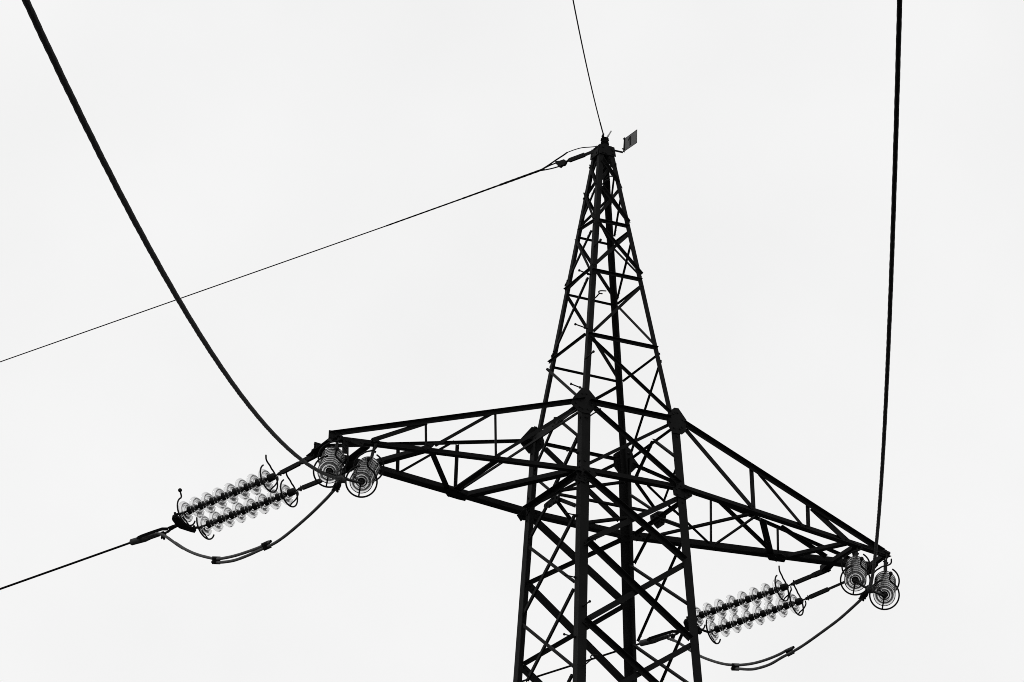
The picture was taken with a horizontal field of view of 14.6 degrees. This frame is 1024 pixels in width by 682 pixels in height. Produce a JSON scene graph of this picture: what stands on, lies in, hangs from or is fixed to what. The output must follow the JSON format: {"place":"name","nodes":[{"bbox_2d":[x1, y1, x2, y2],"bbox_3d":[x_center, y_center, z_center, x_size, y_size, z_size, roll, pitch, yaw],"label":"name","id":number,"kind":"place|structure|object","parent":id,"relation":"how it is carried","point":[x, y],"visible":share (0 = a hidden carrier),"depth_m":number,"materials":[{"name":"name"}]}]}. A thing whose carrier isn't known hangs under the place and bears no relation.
{"place":"outdoors","nodes":[
{"label":"outdoors","id":0,"kind":"place"},
{"bbox_2d":[0,0,1023,681],"label":"sky","id":1,"kind":"structure","parent":0,"point":[241,137],"materials":[{"name":"white"}]},
{"bbox_3d":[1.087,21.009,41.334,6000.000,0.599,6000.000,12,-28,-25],"label":"ground","id":2,"kind":"structure","parent":0,"visible":0},
{"bbox_2d":[306,131,890,681],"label":"lattice pylon","id":3,"kind":"object","parent":2,"relation":"on","point":[584,401],"visible":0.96,"depth_m":50.18,"materials":[{"name":"metal"}]},
{"bbox_2d":[177,444,325,525],"bbox_3d":[-3.177,1.718,49.291,2.275,0.487,0.382,-22,-32,26],"label":"insulator string","id":4,"kind":"object","parent":3,"relation":"attached to","point":[197,507],"visible":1,"depth_m":49.34,"materials":[{"name":"clear glass"}]},
{"bbox_2d":[196,460,357,539],"bbox_3d":[-2.897,1.892,49.734,2.455,0.487,0.382,-21,-32,26],"label":"insulator string","id":5,"kind":"object","parent":3,"relation":"attached to","point":[262,503],"visible":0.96,"depth_m":49.83,"materials":[{"name":"clear glass"}]},
{"bbox_2d":[172,512,197,532],"bbox_3d":[-4.093,2.286,50.056,0.238,0.108,0.690,-9,-26,19],"label":"yoke plate","id":6,"kind":"object","parent":5,"relation":"attached to","point":[177,521],"visible":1,"depth_m":50.07,"materials":[{"name":"metal"}]},
{"bbox_2d":[129,524,176,544],"bbox_3d":[-4.489,2.436,50.248,0.718,0.162,0.210,-14,-28,27],"label":"dead end clamp","id":7,"kind":"object","parent":6,"relation":"attached to","point":[145,537],"visible":1,"depth_m":50.21,"materials":[{"name":"metal"}]},
{"bbox_2d":[0,542,129,589],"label":"power cable","id":8,"kind":"object","parent":7,"relation":"attached to","point":[66,565],"visible":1,"depth_m":50.83,"materials":[{"name":"metal"}]},
{"bbox_2d":[156,488,336,563],"bbox_3d":[-3.167,2.137,48.363,0.230,1.069,4.427,16,-29,-30],"label":"jumper cable","id":9,"kind":"object","parent":7,"relation":"hanging from","point":[265,545],"visible":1,"depth_m":48.27,"materials":[{"name":"metal"}]},
{"bbox_2d":[0,143,601,361],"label":"earth wire","id":10,"kind":"object","parent":3,"relation":"attached to","point":[528,174],"visible":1,"depth_m":53.81,"materials":[{"name":"black metal"}]},
{"bbox_2d":[313,434,348,487],"bbox_3d":[-2.135,1.381,47.501,0.386,0.487,2.001,0,6,0],"label":"insulator string","id":11,"kind":"object","parent":3,"relation":"attached to","point":[332,459],"visible":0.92,"depth_m":46.61,"materials":[{"name":"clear glass"}]},
{"bbox_2d":[326,470,362,484],"bbox_3d":[-1.943,1.587,46.539,0.491,0.141,0.154,12,-28,-25],"label":"yoke plate","id":12,"kind":"object","parent":11,"relation":"attached to","point":[350,480],"visible":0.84,"depth_m":46.51,"materials":[{"name":"metal"}]},
{"bbox_2d":[331,473,347,492],"bbox_3d":[-1.992,1.630,46.407,0.178,0.180,0.296,12,-28,-25],"label":"dead end clamp","id":13,"kind":"object","parent":12,"relation":"attached to","point":[337,484],"visible":0.9,"depth_m":46.40,"materials":[{"name":"metal"}]},
{"bbox_2d":[22,0,341,480],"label":"power cable","id":14,"kind":"object","parent":13,"relation":"attached to","point":[37,25],"visible":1,"depth_m":25.57,"materials":[{"name":"metal"}]},
{"bbox_2d":[345,440,383,497],"bbox_3d":[-1.730,1.499,47.642,0.386,0.487,2.013,-1,6,2],"label":"insulator string","id":15,"kind":"object","parent":3,"relation":"attached to","point":[366,469],"visible":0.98,"depth_m":46.75,"materials":[{"name":"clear glass"}]},
{"bbox_2d":[555,150,593,167],"bbox_3d":[0.839,-2.383,52.306,0.616,0.127,0.048,-15,-29,29],"label":"earth wire clamp","id":16,"kind":"object","parent":3,"relation":"attached to","point":[561,163],"visible":1,"depth_m":52.32,"materials":[{"name":"metal"}]},
{"bbox_2d":[572,0,603,137],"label":"earth wire","id":17,"kind":"object","parent":3,"relation":"attached to","point":[602,136],"visible":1,"depth_m":46.99,"materials":[{"name":"metal"}]},
{"bbox_2d":[615,130,636,152],"bbox_3d":[1.478,-2.592,52.158,0.220,0.229,0.468,36,-43,-52],"label":"number sign","id":18,"kind":"object","parent":3,"relation":"attached to","point":[630,140],"visible":1,"depth_m":52.13,"materials":[{"name":"metal"}]},
{"bbox_2d":[696,566,832,629],"bbox_3d":[3.324,3.280,52.679,2.216,0.487,0.382,-21,-32,26],"label":"insulator string","id":19,"kind":"object","parent":3,"relation":"attached to","point":[755,596],"visible":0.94,"depth_m":52.69,"materials":[{"name":"clear glass"}]},
{"bbox_2d":[706,564,877,643],"bbox_3d":[3.718,3.416,52.828,2.645,0.487,0.382,-21,-32,26],"label":"insulator string","id":20,"kind":"object","parent":3,"relation":"attached to","point":[724,626],"visible":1,"depth_m":52.96,"materials":[{"name":"clear glass"}]},
{"bbox_2d":[683,616,706,634],"bbox_3d":[2.450,3.839,53.400,0.319,0.139,0.658,-16,-30,31],"label":"yoke plate","id":21,"kind":"object","parent":20,"relation":"attached to","point":[686,624],"visible":0.48,"depth_m":53.38,"materials":[{"name":"metal"}]},
{"bbox_2d":[639,630,678,645],"bbox_3d":[2.034,3.965,53.620,0.718,0.162,0.210,-14,-28,27],"label":"dead end clamp","id":22,"kind":"object","parent":21,"relation":"attached to","point":[656,638],"visible":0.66,"depth_m":53.59,"materials":[{"name":"metal"}]},
{"bbox_2d":[522,643,638,681],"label":"power cable","id":23,"kind":"object","parent":22,"relation":"attached to","point":[568,666],"visible":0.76,"depth_m":54.29,"materials":[{"name":"metal"}]},
{"bbox_2d":[667,597,863,670],"bbox_3d":[3.322,3.661,51.634,0.262,1.072,4.548,14,-28,-27],"label":"jumper cable","id":24,"kind":"object","parent":22,"relation":"hanging from","point":[789,651],"visible":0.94,"depth_m":51.43,"materials":[{"name":"metal"}]},
{"bbox_2d":[840,541,870,595],"bbox_3d":[4.348,2.847,50.617,0.386,0.487,2.005,-2,5,5],"label":"insulator string","id":25,"kind":"object","parent":3,"relation":"attached to","point":[855,566],"visible":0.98,"depth_m":49.73,"materials":[{"name":"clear glass"}]},
{"bbox_2d":[853,579,886,597],"bbox_3d":[4.454,3.071,49.713,0.592,0.151,0.125,18,-30,-34],"label":"yoke plate","id":26,"kind":"object","parent":25,"relation":"attached to","point":[864,586],"visible":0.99,"depth_m":49.64,"materials":[{"name":"metal"}]},
{"bbox_2d":[858,585,875,601],"bbox_3d":[4.424,3.107,49.581,0.191,0.169,0.310,12,-28,-25],"label":"dead end clamp","id":27,"kind":"object","parent":26,"relation":"attached to","point":[864,594],"visible":0.94,"depth_m":49.56,"materials":[{"name":"metal"}]},
{"bbox_2d":[869,0,901,589],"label":"power cable","id":28,"kind":"object","parent":27,"relation":"attached to","point":[895,161],"visible":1,"depth_m":33.31,"materials":[{"name":"metal"}]},
{"bbox_2d":[869,550,899,609],"bbox_3d":[4.740,3.029,50.864,0.386,0.526,2.020,-3,4,6],"label":"insulator string","id":29,"kind":"object","parent":3,"relation":"attached to","point":[884,581],"visible":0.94,"depth_m":49.97,"materials":[{"name":"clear glass"}]}
]}

